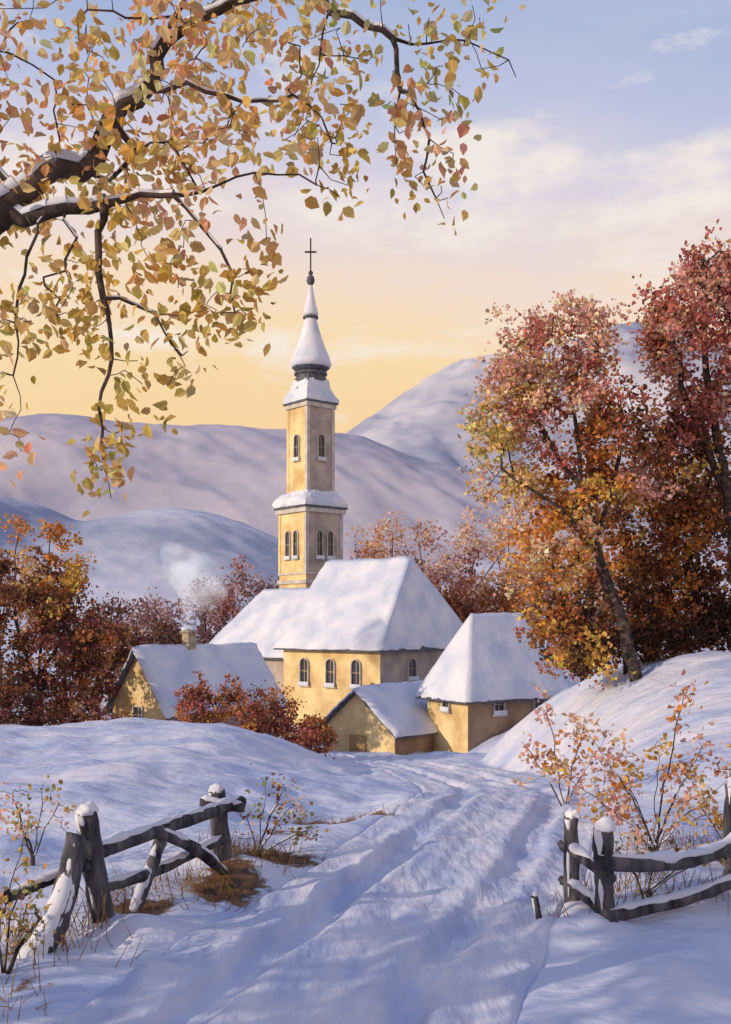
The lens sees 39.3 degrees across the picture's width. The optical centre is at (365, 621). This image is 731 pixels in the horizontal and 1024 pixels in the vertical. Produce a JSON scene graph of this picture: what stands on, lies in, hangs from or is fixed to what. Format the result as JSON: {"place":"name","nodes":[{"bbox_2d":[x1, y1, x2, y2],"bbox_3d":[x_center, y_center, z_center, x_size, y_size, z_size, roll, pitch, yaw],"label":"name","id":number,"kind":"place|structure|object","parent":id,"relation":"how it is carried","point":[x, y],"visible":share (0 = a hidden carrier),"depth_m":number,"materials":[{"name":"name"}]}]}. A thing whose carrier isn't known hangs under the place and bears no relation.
{"place":"outdoors","nodes":[
{"label":"outdoors","id":0,"kind":"place"},
{"bbox_2d":[58,753,604,1023],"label":"snowy road","id":1,"kind":"structure","parent":0,"point":[386,920],"depth_m":9.84,"materials":[{"name":"white snow"}]},
{"bbox_2d":[531,890,541,919],"bbox_3d":[1.670,2.858,9.948,0.132,0.494,0.090,0,0,0],"label":"wooden stake","id":2,"kind":"object","parent":1,"relation":"on","point":[536,905],"visible":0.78,"depth_m":9.92,"materials":[{"name":"grey wood"}]},
{"bbox_2d":[0,413,702,561],"bbox_3d":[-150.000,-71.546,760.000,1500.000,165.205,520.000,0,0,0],"label":"snowy hill","id":3,"kind":"structure","parent":0,"point":[235,472],"depth_m":640.31,"materials":[{"name":"white snow"}]},
{"bbox_2d":[0,800,728,1022],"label":"dry grass","id":4,"kind":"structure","parent":0,"point":[64,942],"depth_m":10.96,"materials":[{"name":"brown plant"}]},
{"bbox_2d":[0,621,730,1023],"bbox_3d":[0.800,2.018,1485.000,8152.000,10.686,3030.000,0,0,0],"label":"snowy ground","id":5,"kind":"structure","parent":0,"point":[664,967],"depth_m":14.71,"materials":[{"name":"white snow"}]},
{"bbox_2d":[0,794,48,945],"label":"snowy shrub","id":6,"kind":"object","parent":5,"relation":"on","point":[25,863],"visible":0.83,"depth_m":9.25,"materials":[{"name":"yellow plant"}]},
{"bbox_2d":[0,868,62,974],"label":"snowy shrub","id":7,"kind":"object","parent":5,"relation":"on","point":[29,933],"visible":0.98,"depth_m":8.50,"materials":[{"name":"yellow plant"}]},
{"bbox_2d":[0,683,65,725],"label":"autumn bush","id":8,"kind":"object","parent":5,"relation":"on","point":[30,717],"visible":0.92,"depth_m":41.38,"materials":[{"name":"red plant"}]},
{"bbox_2d":[0,775,83,865],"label":"snowy shrub","id":9,"kind":"object","parent":5,"relation":"on","point":[22,828],"visible":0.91,"depth_m":12.05,"materials":[{"name":"yellow plant"}]},
{"bbox_2d":[0,513,119,725],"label":"autumn tree","id":10,"kind":"object","parent":5,"relation":"on","point":[40,600],"visible":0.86,"depth_m":45.23,"materials":[{"name":"orange plant"}]},
{"bbox_2d":[39,691,105,724],"bbox_3d":[-11.914,4.040,42.469,2.607,2.225,2.262,0,0,32],"label":"autumn bush","id":11,"kind":"object","parent":5,"relation":"on","point":[75,711],"visible":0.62,"depth_m":42.13,"materials":[{"name":"red plant"}]},
{"bbox_2d":[41,613,147,719],"bbox_3d":[-12.914,2.826,50.332,6.518,6.487,3.527,0,0,-33],"label":"autumn tree","id":12,"kind":"object","parent":5,"relation":"on","point":[118,660],"visible":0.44,"depth_m":49.95,"materials":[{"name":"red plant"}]},
{"bbox_2d":[94,700,137,720],"bbox_3d":[-9.935,4.003,41.660,2.054,1.647,1.566,0,0,0],"label":"autumn bush","id":13,"kind":"object","parent":5,"relation":"on","point":[113,716],"visible":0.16,"depth_m":41.59,"materials":[{"name":"brown plant"}]},
{"bbox_2d":[0,783,246,958],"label":"wooden fence","id":14,"kind":"object","parent":5,"relation":"on","point":[87,850],"visible":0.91,"depth_m":9.90,"materials":[{"name":"grey wood"}]},
{"bbox_2d":[102,625,287,737],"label":"cottage","id":15,"kind":"structure","parent":5,"relation":"on","point":[151,679],"depth_m":50.40,"materials":[{"name":"yellow paint"}]},
{"bbox_2d":[132,705,143,717],"bbox_3d":[-10.948,4.500,49.303,0.720,0.920,0.118,0,0,40],"label":"window frame","id":16,"kind":"structure","parent":15,"relation":"in","point":[133,706],"depth_m":49.11,"materials":[{"name":"paint"}]},
{"bbox_2d":[135,707,140,717],"bbox_3d":[-10.916,4.500,49.341,0.460,0.800,0.386,0,0,0],"label":"window pane","id":17,"kind":"structure","parent":15,"relation":"in","point":[136,708],"depth_m":49.30,"materials":[{"name":"black glass"}]},
{"bbox_2d":[171,671,257,724],"bbox_3d":[-6.170,3.433,42.152,3.641,2.831,2.654,0,0,0],"label":"autumn bush","id":18,"kind":"object","parent":5,"relation":"on","point":[194,699],"visible":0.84,"depth_m":41.86,"materials":[{"name":"red plant"}]},
{"bbox_2d":[0,0,524,517],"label":"overhanging tree","id":19,"kind":"object","parent":5,"relation":"on","point":[24,202],"visible":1,"depth_m":5.92,"materials":[{"name":"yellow plant"}]},
{"bbox_2d":[217,680,307,738],"bbox_3d":[-4.152,3.694,41.591,3.641,2.725,2.434,0,0,0],"label":"autumn bush","id":20,"kind":"object","parent":5,"relation":"on","point":[263,715],"visible":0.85,"depth_m":41.35,"materials":[{"name":"red plant"}]},
{"bbox_2d":[235,763,330,855],"bbox_3d":[-1.049,2.430,13.007,1.233,1.248,0.949,0,0,0],"label":"snowy shrub","id":21,"kind":"object","parent":5,"relation":"on","point":[276,822],"visible":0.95,"depth_m":12.96,"materials":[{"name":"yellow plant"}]},
{"bbox_2d":[271,713,342,758],"bbox_3d":[-2.395,4.690,41.124,2.982,2.129,2.421,0,0,0],"label":"autumn bush","id":22,"kind":"object","parent":5,"relation":"on","point":[314,734],"visible":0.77,"depth_m":40.82,"materials":[{"name":"red plant"}]},
{"bbox_2d":[208,238,462,734],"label":"church","id":23,"kind":"structure","parent":5,"relation":"on","point":[326,627],"depth_m":63.87,"materials":[{"name":"yellow paint"}]},
{"bbox_2d":[286,532,287,555],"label":"window pane","id":24,"kind":"structure","parent":23,"relation":"in","point":[287,532],"depth_m":73.40,"materials":[{"name":"black glass"}]},
{"bbox_2d":[285,531,290,558],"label":"window frame","id":25,"kind":"structure","parent":23,"relation":"in","point":[286,531],"depth_m":73.07,"materials":[{"name":"paint"}]},
{"bbox_2d":[294,531,296,554],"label":"window pane","id":26,"kind":"structure","parent":23,"relation":"in","point":[295,534],"depth_m":72.66,"materials":[{"name":"black glass"}]},
{"bbox_2d":[293,530,298,557],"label":"window frame","id":27,"kind":"structure","parent":23,"relation":"in","point":[294,530],"depth_m":72.33,"materials":[{"name":"paint"}]},
{"bbox_2d":[293,434,299,458],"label":"window frame","id":28,"kind":"structure","parent":23,"relation":"in","point":[295,434],"depth_m":73.10,"materials":[{"name":"paint"}]},
{"bbox_2d":[295,435,297,456],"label":"window pane","id":29,"kind":"structure","parent":23,"relation":"in","point":[296,438],"depth_m":73.29,"materials":[{"name":"black glass"}]},
{"bbox_2d":[299,657,308,684],"bbox_3d":[-3.691,2.975,61.714,0.740,1.670,0.118,0,0,40],"label":"window frame","id":30,"kind":"structure","parent":23,"relation":"in","point":[307,660],"depth_m":61.58,"materials":[{"name":"paint"}]},
{"bbox_2d":[301,659,306,681],"bbox_3d":[-3.659,2.975,61.751,0.620,1.550,0.001,0,0,40],"label":"window pane","id":31,"kind":"structure","parent":23,"relation":"in","point":[302,662],"depth_m":61.82,"materials":[{"name":"grey glass"}]},
{"bbox_2d":[316,530,322,554],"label":"window frame","id":32,"kind":"structure","parent":23,"relation":"in","point":[317,530],"depth_m":72.33,"materials":[{"name":"paint"}]},
{"bbox_2d":[317,531,321,554],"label":"window pane","id":33,"kind":"structure","parent":23,"relation":"in","point":[318,531],"depth_m":72.52,"materials":[{"name":"black glass"}]},
{"bbox_2d":[317,434,324,458],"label":"window frame","id":34,"kind":"structure","parent":23,"relation":"in","point":[318,434],"depth_m":72.82,"materials":[{"name":"paint"}]},
{"bbox_2d":[319,435,323,456],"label":"window pane","id":35,"kind":"structure","parent":23,"relation":"in","point":[321,439],"depth_m":73.13,"materials":[{"name":"black glass"}]},
{"bbox_2d":[327,659,332,682],"bbox_3d":[-2.050,2.975,60.401,0.620,1.550,0.001,0,0,40],"label":"window pane","id":36,"kind":"structure","parent":23,"relation":"in","point":[328,662],"depth_m":60.46,"materials":[{"name":"grey glass"}]},
{"bbox_2d":[326,530,333,558],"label":"window frame","id":37,"kind":"structure","parent":23,"relation":"in","point":[330,530],"depth_m":72.90,"materials":[{"name":"paint"}]},
{"bbox_2d":[328,532,331,555],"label":"window pane","id":38,"kind":"structure","parent":23,"relation":"in","point":[330,533],"depth_m":73.09,"materials":[{"name":"black glass"}]},
{"bbox_2d":[325,658,335,686],"bbox_3d":[-2.082,2.975,60.364,0.740,1.670,0.118,0,0,40],"label":"window frame","id":39,"kind":"structure","parent":23,"relation":"in","point":[334,665],"depth_m":60.17,"materials":[{"name":"paint"}]},
{"bbox_2d":[352,660,358,683],"bbox_3d":[-0.518,2.975,59.116,0.620,1.550,0.001,0,0,40],"label":"window pane","id":40,"kind":"structure","parent":23,"relation":"in","point":[354,663],"depth_m":59.16,"materials":[{"name":"grey glass"}]},
{"bbox_2d":[350,659,361,685],"bbox_3d":[-0.550,2.975,59.078,0.740,1.670,0.118,0,0,40],"label":"window frame","id":41,"kind":"structure","parent":23,"relation":"in","point":[360,666],"depth_m":58.89,"materials":[{"name":"paint"}]},
{"bbox_2d":[407,657,416,679],"bbox_3d":[2.741,2.750,60.182,0.118,1.320,0.870,0,0,40],"label":"window frame","id":42,"kind":"structure","parent":23,"relation":"in","point":[409,659],"depth_m":60.04,"materials":[{"name":"paint"}]},
{"bbox_2d":[409,659,414,675],"bbox_3d":[2.703,2.750,60.214,0.001,1.200,0.750,0,0,40],"label":"window pane","id":43,"kind":"structure","parent":23,"relation":"in","point":[413,662],"depth_m":60.28,"materials":[{"name":"black glass"}]},
{"bbox_2d":[0,504,730,698],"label":"distant autumn trees","id":44,"kind":"object","parent":5,"relation":"on","point":[169,633],"visible":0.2,"depth_m":89.84,"materials":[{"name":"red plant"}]},
{"bbox_2d":[317,681,437,754],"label":"barn","id":45,"kind":"structure","parent":5,"relation":"on","point":[392,717],"depth_m":51.54,"materials":[{"name":"yellow paint"}]},
{"bbox_2d":[349,734,365,751],"bbox_3d":[-0.390,6.600,51.487,1.100,1.800,0.058,0,0,40],"label":"barn door","id":46,"kind":"structure","parent":45,"relation":"in","point":[357,743],"depth_m":51.46,"materials":[{"name":"brown wood"}]},
{"bbox_2d":[427,700,546,752],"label":"walls","id":47,"kind":"structure","parent":5,"relation":"on","point":[463,728],"depth_m":50.92,"materials":[{"name":"yellow paint"}]},
{"bbox_2d":[440,706,448,710],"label":"sill snow","id":48,"kind":"structure","parent":47,"relation":"attached to","point":[442,708],"depth_m":51.30,"materials":[{"name":"white snow"}]},
{"bbox_2d":[442,702,450,710],"bbox_3d":[4.047,4.000,51.409,0.118,0.920,0.620,0,0,-32],"label":"window frame","id":49,"kind":"object","parent":47,"relation":"attached to","point":[449,704],"visible":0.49,"depth_m":51.17,"materials":[{"name":"grey wood"}]},
{"bbox_2d":[415,696,549,703],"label":"roof","id":50,"kind":"structure","parent":47,"relation":"on","point":[488,701],"depth_m":50.88,"materials":[{"name":"wood"}]},
{"bbox_2d":[415,612,572,702],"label":"roof snow","id":51,"kind":"structure","parent":47,"relation":"on","point":[484,657],"depth_m":51.81,"materials":[{"name":"white snow"}]},
{"bbox_2d":[493,702,504,714],"bbox_3d":[6.644,4.125,50.955,0.720,0.970,0.118,0,0,-32],"label":"window frame","id":52,"kind":"object","parent":47,"relation":"attached to","point":[494,707],"visible":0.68,"depth_m":50.76,"materials":[{"name":"grey wood"}]},
{"bbox_2d":[495,702,502,710],"bbox_3d":[6.618,4.125,50.997,0.600,0.850,0.001,0,0,-32],"label":"window pane","id":53,"kind":"object","parent":52,"relation":"in","point":[500,707],"visible":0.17,"depth_m":51.03,"materials":[{"name":"black glass"}]},
{"bbox_2d":[494,710,506,714],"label":"sill snow","id":54,"kind":"structure","parent":47,"relation":"attached to","point":[500,712],"depth_m":50.85,"materials":[{"name":"white snow"}]},
{"bbox_2d":[512,683,613,805],"bbox_3d":[3.303,2.168,17.055,1.694,2.275,0.966,0,0,0],"label":"snowy shrub","id":55,"kind":"object","parent":5,"relation":"on","point":[595,755],"visible":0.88,"depth_m":17.02,"materials":[{"name":"orange plant"}]},
{"bbox_2d":[456,288,691,689],"bbox_3d":[6.307,-3.870,30.956,7.213,12.077,4.716,0,0,0],"label":"autumn tree","id":56,"kind":"object","parent":5,"relation":"on","point":[534,399],"visible":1,"depth_m":30.69,"materials":[{"name":"orange plant"}]},
{"bbox_2d":[534,592,730,685],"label":"undergrowth bush","id":57,"kind":"object","parent":5,"relation":"on","point":[667,629],"visible":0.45,"depth_m":33.21,"materials":[{"name":"brown plant"}]},
{"bbox_2d":[541,669,730,854],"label":"snowy shrub","id":58,"kind":"object","parent":5,"relation":"on","point":[628,796],"visible":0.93,"depth_m":12.43,"materials":[{"name":"orange plant"}]},
{"bbox_2d":[556,440,730,662],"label":"autumn tree","id":59,"kind":"object","parent":5,"relation":"on","point":[690,509],"visible":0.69,"depth_m":34.17,"materials":[{"name":"orange plant"}]},
{"bbox_2d":[557,776,730,921],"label":"wooden fence","id":60,"kind":"object","parent":5,"relation":"on","point":[604,863],"visible":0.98,"depth_m":10.01,"materials":[{"name":"grey wood"}]},
{"bbox_2d":[614,817,727,898],"bbox_3d":[3.103,2.518,10.718,1.540,0.890,0.593,0,0,-11],"label":"snowy shrub","id":61,"kind":"object","parent":5,"relation":"on","point":[661,881],"visible":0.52,"depth_m":10.61,"materials":[{"name":"orange plant"}]},
{"bbox_2d":[627,219,730,583],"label":"autumn tree","id":62,"kind":"object","parent":5,"relation":"on","point":[664,324],"visible":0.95,"depth_m":32.60,"materials":[{"name":"red plant"}]},
{"bbox_2d":[674,736,730,846],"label":"snowy shrub","id":63,"kind":"object","parent":5,"relation":"on","point":[718,821],"visible":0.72,"depth_m":11.91,"materials":[{"name":"orange plant"}]},
{"bbox_2d":[0,496,730,621],"bbox_3d":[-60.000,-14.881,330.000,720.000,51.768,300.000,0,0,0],"label":"snowy hill","id":64,"kind":"structure","parent":0,"point":[171,553],"depth_m":265.56,"materials":[{"name":"white snow"}]},
{"bbox_2d":[0,0,730,433],"label":"sky","id":65,"kind":"structure","parent":0,"point":[607,150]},
{"bbox_2d":[346,322,730,525],"bbox_3d":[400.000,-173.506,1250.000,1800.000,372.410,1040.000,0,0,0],"label":"snowy mountain","id":66,"kind":"structure","parent":0,"point":[423,419],"depth_m":1055.99,"materials":[{"name":"white snow"}]},
{"bbox_2d":[535,700,542,707],"bbox_3d":[8.823,4.125,52.374,0.600,0.850,0.001,0,0,-32],"label":"window pane","id":67,"kind":"object","parent":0,"point":[540,703],"visible":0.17,"depth_m":52.39,"materials":[{"name":"black glass"}]}
]}

